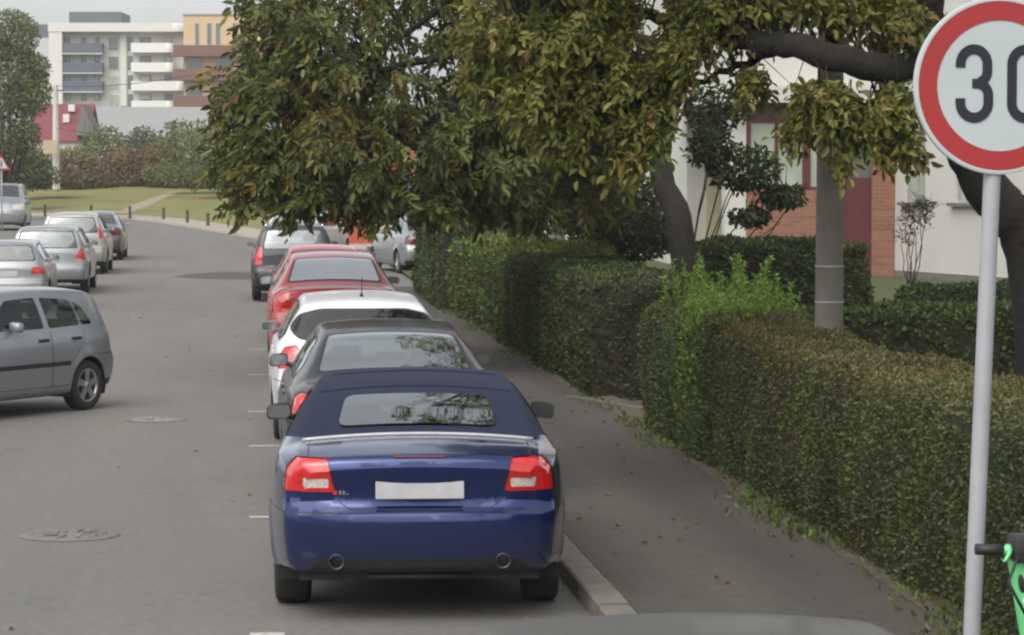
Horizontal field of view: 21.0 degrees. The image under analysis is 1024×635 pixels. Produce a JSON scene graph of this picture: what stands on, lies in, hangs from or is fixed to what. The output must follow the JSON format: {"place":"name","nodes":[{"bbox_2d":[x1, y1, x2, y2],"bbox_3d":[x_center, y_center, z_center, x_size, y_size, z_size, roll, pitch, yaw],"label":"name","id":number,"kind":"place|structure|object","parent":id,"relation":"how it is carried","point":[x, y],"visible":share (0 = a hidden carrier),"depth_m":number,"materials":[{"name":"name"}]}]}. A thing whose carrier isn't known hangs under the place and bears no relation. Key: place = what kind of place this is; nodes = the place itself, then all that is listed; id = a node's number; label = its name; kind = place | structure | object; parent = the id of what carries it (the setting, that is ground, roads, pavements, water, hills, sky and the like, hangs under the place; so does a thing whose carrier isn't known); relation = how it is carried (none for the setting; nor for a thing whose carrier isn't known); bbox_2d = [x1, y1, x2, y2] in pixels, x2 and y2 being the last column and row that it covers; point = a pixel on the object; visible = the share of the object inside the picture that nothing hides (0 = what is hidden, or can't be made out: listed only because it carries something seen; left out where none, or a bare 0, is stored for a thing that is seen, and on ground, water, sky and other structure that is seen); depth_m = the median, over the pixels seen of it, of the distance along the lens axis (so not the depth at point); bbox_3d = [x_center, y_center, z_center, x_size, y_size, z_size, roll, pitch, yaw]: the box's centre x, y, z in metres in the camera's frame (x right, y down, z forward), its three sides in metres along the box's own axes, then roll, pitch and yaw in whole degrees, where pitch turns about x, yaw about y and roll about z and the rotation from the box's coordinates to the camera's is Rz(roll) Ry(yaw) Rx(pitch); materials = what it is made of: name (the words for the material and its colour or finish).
{"place":"outdoors","nodes":[
{"label":"outdoors","id":0,"kind":"place"},
{"bbox_2d":[27,183,270,228],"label":"grass bank","id":1,"kind":"structure","parent":0,"point":[199,204],"depth_m":171.29,"materials":[{"name":"plant"}]},
{"bbox_2d":[0,7,52,182],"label":"roadside tree","id":2,"kind":"object","parent":1,"relation":"on","point":[26,80],"visible":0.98,"depth_m":139.51,"materials":[{"name":"green plant"}]},
{"bbox_2d":[1,147,64,191],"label":"bank bush","id":3,"kind":"object","parent":1,"relation":"on","point":[31,173],"visible":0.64,"depth_m":164.27,"materials":[{"name":"green plant"}]},
{"bbox_2d":[43,139,57,172],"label":"notice board","id":4,"kind":"object","parent":1,"relation":"on","point":[50,148],"visible":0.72,"depth_m":170.96,"materials":[{"name":"grey paint"}]},
{"bbox_2d":[23,144,83,190],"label":"bank bush","id":5,"kind":"object","parent":1,"relation":"on","point":[66,170],"visible":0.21,"depth_m":175.40,"materials":[{"name":"brown plant"}]},
{"bbox_2d":[50,84,63,188],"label":"utility pole","id":6,"kind":"object","parent":1,"relation":"on","point":[56,160],"visible":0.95,"depth_m":171.69,"materials":[{"name":"concrete"}]},
{"bbox_2d":[60,128,225,137],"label":"power cable","id":7,"kind":"object","parent":6,"relation":"attached to","point":[135,136],"visible":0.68,"depth_m":138.16,"materials":[{"name":"black plastic"}]},
{"bbox_2d":[65,41,332,86],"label":"power cable","id":8,"kind":"object","parent":6,"relation":"attached to","point":[136,83],"visible":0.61,"depth_m":138.14,"materials":[{"name":"black plastic"}]},
{"bbox_2d":[33,104,101,159],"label":"house","id":9,"kind":"structure","parent":1,"relation":"on","point":[81,118],"depth_m":250.84,"materials":[{"name":"red tile"}]},
{"bbox_2d":[63,114,69,121],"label":"roof window","id":10,"kind":"structure","parent":9,"relation":"in","point":[66,117],"depth_m":251.28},
{"bbox_2d":[68,104,74,111],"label":"roof window","id":11,"kind":"structure","parent":9,"relation":"in","point":[71,107],"depth_m":252.26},
{"bbox_2d":[60,144,111,189],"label":"bank bush","id":12,"kind":"object","parent":1,"relation":"on","point":[85,166],"visible":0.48,"depth_m":187.15,"materials":[{"name":"green plant"}]},
{"bbox_2d":[78,122,126,164],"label":"bank bush","id":13,"kind":"object","parent":1,"relation":"on","point":[105,151],"visible":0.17,"depth_m":195.48,"materials":[{"name":"green plant"}]},
{"bbox_2d":[91,145,161,187],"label":"bank bush","id":14,"kind":"object","parent":1,"relation":"on","point":[126,170],"visible":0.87,"depth_m":186.97,"materials":[{"name":"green plant"}]},
{"bbox_2d":[121,125,163,160],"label":"bank bush","id":15,"kind":"object","parent":1,"relation":"on","point":[139,143],"visible":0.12,"depth_m":199.49,"materials":[{"name":"green plant"}]},
{"bbox_2d":[142,139,186,185],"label":"bank bush","id":16,"kind":"object","parent":1,"relation":"on","point":[152,151],"visible":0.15,"depth_m":189.25,"materials":[{"name":"green plant"}]},
{"bbox_2d":[140,118,207,188],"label":"bank bush","id":17,"kind":"object","parent":1,"relation":"on","point":[156,178],"visible":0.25,"depth_m":185.34,"materials":[{"name":"green plant"}]},
{"bbox_2d":[161,118,223,190],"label":"bank bush","id":18,"kind":"object","parent":1,"relation":"on","point":[175,173],"visible":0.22,"depth_m":177.31,"materials":[{"name":"green plant"}]},
{"bbox_2d":[179,122,270,190],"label":"bank bush","id":19,"kind":"object","parent":1,"relation":"on","point":[196,169],"visible":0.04,"depth_m":171.30,"materials":[{"name":"green plant"}]},
{"bbox_2d":[322,107,483,243],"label":"red building","id":20,"kind":"structure","parent":1,"relation":"on","point":[353,238],"depth_m":96.04,"materials":[{"name":"beige stone"}]},
{"bbox_2d":[114,187,186,213],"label":"dirt path","id":21,"kind":"structure","parent":0,"point":[147,202],"depth_m":169.24,"materials":[{"name":"beige soil"}]},
{"bbox_2d":[31,213,371,248],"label":"pavement","id":22,"kind":"structure","parent":0,"point":[247,232],"depth_m":124.79,"materials":[{"name":"concrete"}]},
{"bbox_2d":[186,210,188,222],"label":"bollard","id":23,"kind":"object","parent":22,"relation":"on","point":[187,216],"visible":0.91,"depth_m":129.85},
{"bbox_2d":[206,212,209,225],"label":"bollard","id":24,"kind":"object","parent":22,"relation":"on","point":[207,219],"visible":0.91,"depth_m":123.40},
{"bbox_2d":[0,0,493,138],"label":"sky","id":25,"kind":"structure","parent":0,"point":[43,11],"materials":[{"name":"white"}]},
{"bbox_2d":[0,216,590,634],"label":"road","id":26,"kind":"structure","parent":0,"point":[187,551],"depth_m":23.18,"materials":[{"name":"asphalt"}]},
{"bbox_2d":[0,155,9,230],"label":"warning sign","id":27,"kind":"object","parent":26,"relation":"on","point":[3,165],"visible":1,"depth_m":118.04,"materials":[{"name":"metal"}]},
{"bbox_2d":[0,183,30,226],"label":"van","id":28,"kind":"object","parent":26,"relation":"on","point":[16,205],"visible":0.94,"depth_m":119.48,"materials":[{"name":"silver metal"}]},
{"bbox_2d":[0,239,59,309],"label":"hatchback car","id":29,"kind":"object","parent":26,"relation":"on","point":[27,262],"visible":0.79,"depth_m":54.60,"materials":[{"name":"silver metal"}]},
{"bbox_2d":[14,224,97,291],"bbox_3d":[-10.547,-1.394,63.483,1.990,1.530,4.508,0,3,-6],"label":"estate car","id":30,"kind":"object","parent":26,"relation":"on","point":[72,247],"visible":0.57,"depth_m":61.46,"materials":[{"name":"silver metal"}]},
{"bbox_2d":[0,285,112,409],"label":"hatchback car","id":31,"kind":"object","parent":26,"relation":"on","point":[67,356],"visible":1,"depth_m":31.22,"materials":[{"name":"silver metal"}]},
{"bbox_2d":[19,528,119,540],"bbox_3d":[-3.262,1.596,20.363,0.742,0.016,0.742,0,3,-6],"label":"manhole cover","id":32,"kind":"object","parent":26,"relation":"on","point":[73,534],"visible":1,"depth_m":20.29,"materials":[{"name":"metal"}]},
{"bbox_2d":[44,211,114,272],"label":"minivan car","id":33,"kind":"object","parent":26,"relation":"on","point":[92,225],"visible":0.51,"depth_m":72.27,"materials":[{"name":"silver metal"}]},
{"bbox_2d":[87,211,128,258],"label":"sedan car","id":34,"kind":"object","parent":26,"relation":"on","point":[119,233],"visible":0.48,"depth_m":83.22,"materials":[{"name":"grey metal"}]},
{"bbox_2d":[96,276,175,277],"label":"road seam","id":35,"kind":"object","parent":26,"relation":"on","point":[131,276],"visible":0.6,"depth_m":70.96,"materials":[{"name":"asphalt"}]},
{"bbox_2d":[124,416,187,421],"bbox_3d":[-3.905,1.111,30.278,0.700,0.016,0.700,0,3,-6],"label":"manhole cover","id":36,"kind":"object","parent":26,"relation":"on","point":[155,419],"visible":1,"depth_m":30.20,"materials":[{"name":"metal"}]},
{"bbox_2d":[176,272,250,278],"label":"road patch","id":37,"kind":"object","parent":26,"relation":"on","point":[229,275],"visible":0.71,"depth_m":71.61,"materials":[{"name":"asphalt"}]},
{"bbox_2d":[250,632,284,634],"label":"parking line","id":38,"kind":"object","parent":26,"relation":"on","point":[269,633],"visible":1,"depth_m":15.91,"materials":[{"name":"white paint"}]},
{"bbox_2d":[247,221,337,299],"bbox_3d":[-4.803,-1.295,60.508,2.010,1.708,4.360,0,3,-6],"label":"suv car","id":39,"kind":"object","parent":26,"relation":"on","point":[270,247],"visible":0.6,"depth_m":58.49,"materials":[{"name":"grey metal"}]},
{"bbox_2d":[269,211,348,244],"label":"hatchback car","id":40,"kind":"object","parent":26,"relation":"on","point":[332,231],"visible":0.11,"depth_m":82.23,"materials":[{"name":"silver metal"}]},
{"bbox_2d":[265,244,357,287],"bbox_3d":[-3.197,-0.458,46.536,1.930,1.570,4.209,0,3,-6],"label":"sedan car","id":41,"kind":"object","parent":26,"relation":"on","point":[309,248],"visible":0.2,"depth_m":45.79,"materials":[{"name":"red metal"}]},
{"bbox_2d":[260,251,398,353],"bbox_3d":[-2.601,-0.171,39.768,2.030,1.580,4.309,0,3,-6],"label":"sedan car","id":42,"kind":"object","parent":26,"relation":"on","point":[299,275],"visible":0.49,"depth_m":38.41,"materials":[{"name":"red metal"}]},
{"bbox_2d":[261,281,444,437],"bbox_3d":[-1.663,0.340,29.464,2.010,1.645,4.369,0,3,-6],"label":"hatchback car","id":43,"kind":"object","parent":26,"relation":"on","point":[307,314],"visible":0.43,"depth_m":27.73,"materials":[{"name":"white metal"}]},
{"bbox_2d":[269,318,491,478],"bbox_3d":[-1.101,0.720,23.883,1.980,1.430,4.610,0,3,-6],"label":"sedan car","id":44,"kind":"object","parent":26,"relation":"on","point":[338,345],"visible":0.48,"depth_m":22.68,"materials":[{"name":"black metal"}]},
{"bbox_2d":[371,216,416,272],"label":"sedan car","id":45,"kind":"object","parent":26,"relation":"on","point":[397,250],"visible":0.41,"depth_m":73.18,"materials":[{"name":"silver metal"}]},
{"bbox_2d":[266,367,564,601],"bbox_3d":[-0.667,1.008,18.439,1.967,1.387,4.588,0,3,-3],"label":"convertible car","id":46,"kind":"object","parent":26,"relation":"on","point":[414,473],"visible":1,"depth_m":16.31,"materials":[{"name":"blue metal"}]},
{"bbox_2d":[9,299,842,629],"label":"fallen leaves","id":47,"kind":"object","parent":26,"relation":"on","point":[577,517],"visible":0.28,"depth_m":21.92,"materials":[{"name":"brown plant"}]},
{"bbox_2d":[559,539,585,576],"bbox_3d":[0.357,1.642,18.720,0.180,0.152,0.992,0,3,-6],"label":"kerb stone","id":48,"kind":"object","parent":26,"relation":"on","point":[571,549],"visible":0.25,"depth_m":18.56,"materials":[{"name":"concrete"}]},
{"bbox_2d":[560,558,605,598],"bbox_3d":[0.454,1.690,17.725,0.180,0.153,0.992,0,3,-6],"label":"kerb stone","id":49,"kind":"object","parent":26,"relation":"on","point":[573,571],"visible":0.56,"depth_m":17.73,"materials":[{"name":"concrete"}]},
{"bbox_2d":[578,579,628,615],"bbox_3d":[0.550,1.736,16.731,0.180,0.158,0.992,0,3,-6],"label":"kerb stone","id":50,"kind":"object","parent":26,"relation":"on","point":[594,595],"visible":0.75,"depth_m":16.71,"materials":[{"name":"concrete"}]},
{"bbox_2d":[599,604,636,615],"bbox_3d":[0.646,1.788,15.737,0.180,0.151,0.992,0,3,-6],"label":"kerb stone","id":51,"kind":"object","parent":26,"relation":"on","point":[615,609],"visible":0.23,"depth_m":16.04,"materials":[{"name":"concrete"}]},
{"bbox_2d":[468,612,894,634],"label":"hatchback car","id":52,"kind":"object","parent":26,"relation":"on","point":[701,623],"visible":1,"depth_m":7.88,"materials":[{"name":"grey metal"}]},
{"bbox_2d":[625,400,642,411],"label":"path","id":53,"kind":"structure","parent":0,"point":[637,402],"depth_m":30.97,"materials":[{"name":"concrete"}]},
{"bbox_2d":[394,286,961,634],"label":"pavement","id":54,"kind":"structure","parent":0,"point":[652,495],"depth_m":19.33,"materials":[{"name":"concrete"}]},
{"bbox_2d":[565,395,644,411],"bbox_3d":[1.178,0.994,30.565,0.140,0.080,2.571,-1,3,-23],"label":"path edging","id":55,"kind":"object","parent":54,"relation":"on","point":[575,398],"visible":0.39,"depth_m":30.87,"materials":[{"name":"concrete"}]},
{"bbox_2d":[419,295,1001,634],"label":"weeds","id":56,"kind":"object","parent":54,"relation":"on","point":[808,530],"visible":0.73,"depth_m":20.16,"materials":[{"name":"green plant"}]},
{"bbox_2d":[454,315,997,634],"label":"soil","id":57,"kind":"structure","parent":54,"relation":"on","point":[883,577],"depth_m":20.43,"materials":[{"name":"soil"}]},
{"bbox_2d":[913,0,1023,634],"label":"road sign","id":58,"kind":"object","parent":54,"relation":"on","point":[968,85],"visible":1,"depth_m":9.40,"materials":[{"name":"metal"}]},
{"bbox_2d":[367,235,1006,302],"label":"garden lawn","id":59,"kind":"structure","parent":0,"point":[885,286],"depth_m":52.41,"materials":[{"name":"plant"}]},
{"bbox_2d":[185,0,700,277],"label":"walnut tree","id":60,"kind":"object","parent":59,"relation":"on","point":[297,169],"visible":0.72,"depth_m":35.20,"materials":[{"name":"green plant"}]},
{"bbox_2d":[411,214,536,309],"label":"hedge","id":61,"kind":"object","parent":59,"relation":"on","point":[430,264],"visible":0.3,"depth_m":54.51,"materials":[{"name":"green plant"}]},
{"bbox_2d":[405,143,548,234],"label":"evergreen shrub","id":62,"kind":"object","parent":59,"relation":"on","point":[412,225],"visible":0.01,"depth_m":58.66,"materials":[{"name":"green plant"}]},
{"bbox_2d":[445,233,564,344],"bbox_3d":[0.033,-0.506,47.768,1.815,1.732,11.310,0,3,-6],"label":"hedge","id":63,"kind":"object","parent":59,"relation":"on","point":[474,276],"visible":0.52,"depth_m":46.64,"materials":[{"name":"green plant"}]},
{"bbox_2d":[469,225,616,257],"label":"privet shrub","id":64,"kind":"object","parent":59,"relation":"on","point":[581,247],"visible":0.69,"depth_m":42.34,"materials":[{"name":"green plant"}]},
{"bbox_2d":[550,216,564,240],"bbox_3d":[0.793,-4.079,47.880,0.291,8.520,0.291,0,3,-6],"label":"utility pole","id":65,"kind":"object","parent":59,"relation":"on","point":[562,238],"depth_m":47.90,"materials":[{"name":"grey concrete"}]},
{"bbox_2d":[500,249,711,400],"bbox_3d":[1.090,-0.004,37.073,1.714,1.724,10.737,0,3,-6],"label":"hedge","id":66,"kind":"object","parent":59,"relation":"on","point":[574,320],"visible":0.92,"depth_m":33.08,"materials":[{"name":"green plant"}]},
{"bbox_2d":[543,142,668,259],"bbox_3d":[1.510,-1.487,43.607,1.773,3.690,4.644,0,3,-6],"label":"lilac shrub","id":67,"kind":"object","parent":59,"relation":"on","point":[638,230],"visible":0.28,"depth_m":42.01,"materials":[{"name":"green plant"}]},
{"bbox_2d":[565,226,669,262],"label":"lilac shrub","id":68,"kind":"object","parent":59,"relation":"on","point":[635,257],"visible":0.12,"depth_m":43.84,"materials":[{"name":"green plant"}]},
{"bbox_2d":[637,294,814,465],"bbox_3d":[2.017,0.598,25.966,1.259,1.584,4.171,0,3,-6],"label":"hedge","id":69,"kind":"object","parent":59,"relation":"on","point":[668,415],"visible":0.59,"depth_m":25.45,"materials":[{"name":"green plant"}]},
{"bbox_2d":[658,252,800,409],"bbox_3d":[2.019,0.239,25.822,1.194,1.662,3.208,0,3,0],"label":"privet shrub","id":70,"kind":"object","parent":69,"relation":"in","point":[709,304],"visible":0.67,"depth_m":25.41,"materials":[{"name":"green plant"}]},
{"bbox_2d":[440,0,1023,379],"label":"maple tree","id":71,"kind":"object","parent":59,"relation":"on","point":[558,56],"visible":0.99,"depth_m":21.05,"materials":[{"name":"green plant"}]},
{"bbox_2d":[680,82,808,292],"bbox_3d":[3.305,-1.509,40.157,2.017,3.933,1.587,1,3,28],"label":"lilac shrub","id":72,"kind":"object","parent":59,"relation":"on","point":[712,158],"visible":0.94,"depth_m":39.91,"materials":[{"name":"green plant"}]},
{"bbox_2d":[696,233,875,309],"bbox_3d":[4.281,-0.553,44.544,3.001,1.613,1.701,0,3,-6],"label":"hedge","id":73,"kind":"object","parent":59,"relation":"on","point":[794,257],"visible":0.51,"depth_m":43.86,"materials":[{"name":"green plant"}]},
{"bbox_2d":[815,26,843,338],"bbox_3d":[2.609,-2.786,22.566,0.258,8.520,0.258,0,3,-6],"label":"utility pole","id":74,"kind":"object","parent":59,"relation":"on","point":[829,299],"visible":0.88,"depth_m":22.58,"materials":[{"name":"grey concrete"}]},
{"bbox_2d":[701,314,1023,634],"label":"hedge","id":75,"kind":"object","parent":59,"relation":"on","point":[864,446],"visible":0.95,"depth_m":18.05,"materials":[{"name":"green plant"}]},
{"bbox_2d":[781,297,1015,377],"bbox_3d":[6.335,0.483,27.848,8.200,1.397,1.117,0,3,-6],"label":"hedge","id":76,"kind":"object","parent":59,"relation":"on","point":[949,328],"visible":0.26,"depth_m":27.23,"materials":[{"name":"green plant"}]},
{"bbox_2d":[885,191,948,282],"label":"rose bush","id":77,"kind":"object","parent":59,"relation":"on","point":[914,206],"visible":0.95,"depth_m":46.98,"materials":[{"name":"green plant"}]},
{"bbox_2d":[893,278,1010,305],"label":"hedge","id":78,"kind":"object","parent":59,"relation":"on","point":[963,291],"visible":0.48,"depth_m":39.41,"materials":[{"name":"green plant"}]},
{"bbox_2d":[974,533,1023,634],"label":"electric scooter","id":79,"kind":"object","parent":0,"point":[1012,550],"visible":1,"depth_m":9.14,"materials":[{"name":"green plastic"}]},
{"bbox_3d":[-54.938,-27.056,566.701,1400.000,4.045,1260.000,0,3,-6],"label":"terrain","id":80,"kind":"structure","parent":0,"visible":0},
{"bbox_2d":[11,24,48,162],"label":"office building","id":81,"kind":"structure","parent":80,"relation":"on","point":[43,47],"depth_m":468.94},
{"bbox_2d":[48,12,183,106],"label":"apartment building","id":82,"kind":"structure","parent":80,"relation":"on","point":[100,50],"depth_m":421.01,"materials":[{"name":"paint"}]},
{"bbox_2d":[108,37,118,50],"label":"window","id":83,"kind":"structure","parent":82,"relation":"in","point":[113,42],"depth_m":421.02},
{"bbox_2d":[108,56,118,69],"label":"window","id":84,"kind":"structure","parent":82,"relation":"in","point":[113,61],"depth_m":421.12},
{"bbox_2d":[108,75,118,88],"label":"window","id":85,"kind":"structure","parent":82,"relation":"in","point":[112,79],"depth_m":421.33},
{"bbox_2d":[108,94,119,106],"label":"window","id":86,"kind":"structure","parent":82,"relation":"in","point":[113,99],"depth_m":421.43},
{"bbox_2d":[128,37,132,50],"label":"window","id":87,"kind":"structure","parent":82,"relation":"in","point":[130,39],"depth_m":421.02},
{"bbox_2d":[128,56,132,69],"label":"window","id":88,"kind":"structure","parent":82,"relation":"in","point":[130,58],"depth_m":421.12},
{"bbox_2d":[128,75,132,88],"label":"window","id":89,"kind":"structure","parent":82,"relation":"in","point":[130,77],"depth_m":421.33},
{"bbox_2d":[128,94,132,106],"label":"window","id":90,"kind":"structure","parent":82,"relation":"in","point":[130,96],"depth_m":421.43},
{"bbox_2d":[140,37,150,42],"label":"window","id":91,"kind":"structure","parent":82,"relation":"in","point":[142,39],"depth_m":421.02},
{"bbox_2d":[140,56,150,61],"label":"window","id":92,"kind":"structure","parent":82,"relation":"in","point":[142,58],"depth_m":421.12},
{"bbox_2d":[140,75,150,80],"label":"window","id":93,"kind":"structure","parent":82,"relation":"in","point":[142,77],"depth_m":421.23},
{"bbox_2d":[140,94,150,99],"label":"window","id":94,"kind":"structure","parent":82,"relation":"in","point":[142,96],"depth_m":421.43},
{"bbox_2d":[164,37,171,42],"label":"window","id":95,"kind":"structure","parent":82,"relation":"in","point":[166,39],"depth_m":421.02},
{"bbox_2d":[165,56,171,61],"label":"window","id":96,"kind":"structure","parent":82,"relation":"in","point":[167,58],"depth_m":421.12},
{"bbox_2d":[165,94,171,99],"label":"window","id":97,"kind":"structure","parent":82,"relation":"in","point":[167,96],"depth_m":421.43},
{"bbox_2d":[96,107,274,162],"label":"warehouse","id":98,"kind":"structure","parent":80,"relation":"on","point":[125,120],"depth_m":284.83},
{"bbox_2d":[173,14,304,126],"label":"apartment building","id":99,"kind":"structure","parent":80,"relation":"on","point":[207,39],"depth_m":404.79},
{"bbox_2d":[186,59,201,68],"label":"window","id":100,"kind":"structure","parent":99,"relation":"in","point":[190,63],"depth_m":404.99,"materials":[{"name":"glass"}]},
{"bbox_2d":[186,86,202,95],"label":"window","id":101,"kind":"structure","parent":99,"relation":"in","point":[195,92],"depth_m":405.19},
{"bbox_2d":[195,22,198,44],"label":"window","id":102,"kind":"structure","parent":99,"relation":"in","point":[196,23],"depth_m":404.79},
{"bbox_2d":[206,22,211,44],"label":"window","id":103,"kind":"structure","parent":99,"relation":"in","point":[209,25],"depth_m":404.79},
{"bbox_2d":[215,22,219,44],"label":"window","id":104,"kind":"structure","parent":99,"relation":"in","point":[217,24],"depth_m":404.79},
{"bbox_2d":[215,59,231,68],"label":"window","id":105,"kind":"structure","parent":99,"relation":"in","point":[223,62],"depth_m":404.99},
{"bbox_2d":[544,0,1023,282],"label":"apartment building","id":106,"kind":"structure","parent":80,"relation":"on","point":[951,240],"depth_m":54.75,"materials":[{"name":"paint"}]},
{"bbox_2d":[746,118,806,189],"bbox_3d":[5.239,-3.237,54.732,1.224,1.420,0.110,0,3,-6],"label":"window","id":107,"kind":"structure","parent":106,"relation":"in","point":[757,128],"depth_m":54.70,"materials":[{"name":"glass"}]},
{"bbox_2d":[807,127,816,189],"bbox_3d":[6.208,-3.242,54.826,0.724,1.420,0.110,0,3,-6],"label":"window","id":108,"kind":"structure","parent":106,"relation":"in","point":[812,162],"depth_m":54.80,"materials":[{"name":"glass"}]},
{"bbox_2d":[843,178,870,273],"bbox_3d":[6.856,-1.710,54.976,0.581,2.149,0.085,0,3,-6],"label":"door","id":109,"kind":"structure","parent":106,"relation":"in","point":[857,200],"depth_m":54.93,"materials":[{"name":"red paint"}]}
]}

